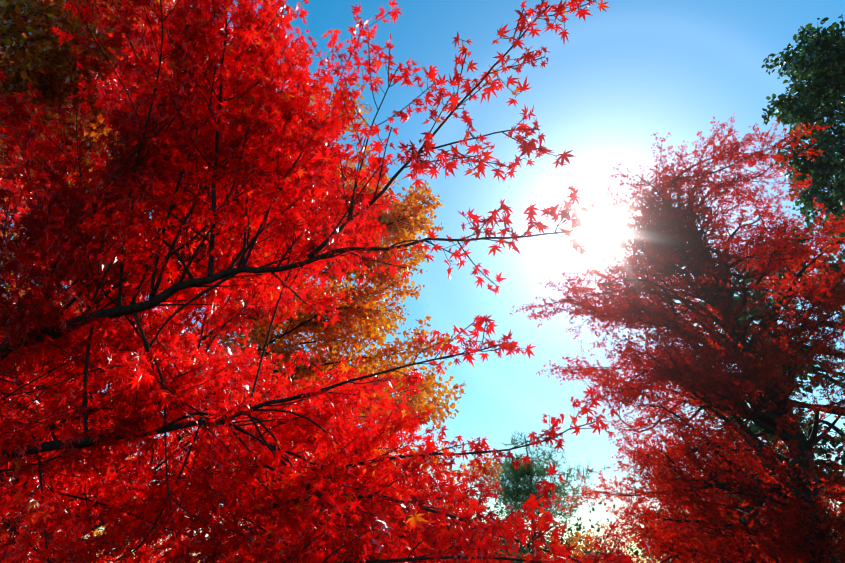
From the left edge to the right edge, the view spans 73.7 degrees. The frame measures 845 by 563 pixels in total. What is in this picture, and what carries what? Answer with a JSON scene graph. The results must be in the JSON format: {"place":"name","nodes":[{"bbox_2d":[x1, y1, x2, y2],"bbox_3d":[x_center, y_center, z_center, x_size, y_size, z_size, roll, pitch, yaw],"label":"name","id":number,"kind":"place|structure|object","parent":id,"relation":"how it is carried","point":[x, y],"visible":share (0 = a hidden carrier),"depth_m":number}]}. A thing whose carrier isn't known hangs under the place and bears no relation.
{"place":"outdoors","nodes":[
{"label":"outdoors","id":0,"kind":"place"},
{"bbox_2d":[0,0,653,562],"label":"maple","id":1,"kind":"object","parent":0,"point":[120,120],"depth_m":2.13},
{"bbox_2d":[0,0,844,562],"label":"sky","id":2,"kind":"structure","parent":0,"point":[628,73]},
{"bbox_2d":[509,116,844,562],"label":"maple","id":3,"kind":"object","parent":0,"point":[633,259],"depth_m":10.67},
{"bbox_2d":[633,14,844,562],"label":"tree","id":4,"kind":"object","parent":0,"point":[820,62],"depth_m":15.58},
{"bbox_3d":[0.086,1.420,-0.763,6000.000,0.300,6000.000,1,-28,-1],"label":"ground","id":5,"kind":"structure","parent":0,"visible":0},
{"bbox_2d":[0,0,598,562],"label":"gold tree","id":6,"kind":"object","parent":5,"relation":"on","point":[64,80],"depth_m":18.02},
{"bbox_2d":[423,483,664,562],"bbox_3d":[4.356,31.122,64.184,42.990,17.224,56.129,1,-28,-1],"label":"tree","id":7,"kind":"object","parent":5,"relation":"on","point":[525,551],"depth_m":51.69},
{"bbox_2d":[486,429,609,557],"bbox_3d":[7.556,15.171,36.349,10.152,11.175,7.292,1,-28,-1],"label":"tree","id":8,"kind":"object","parent":5,"relation":"on","point":[513,495],"depth_m":36.47}
]}

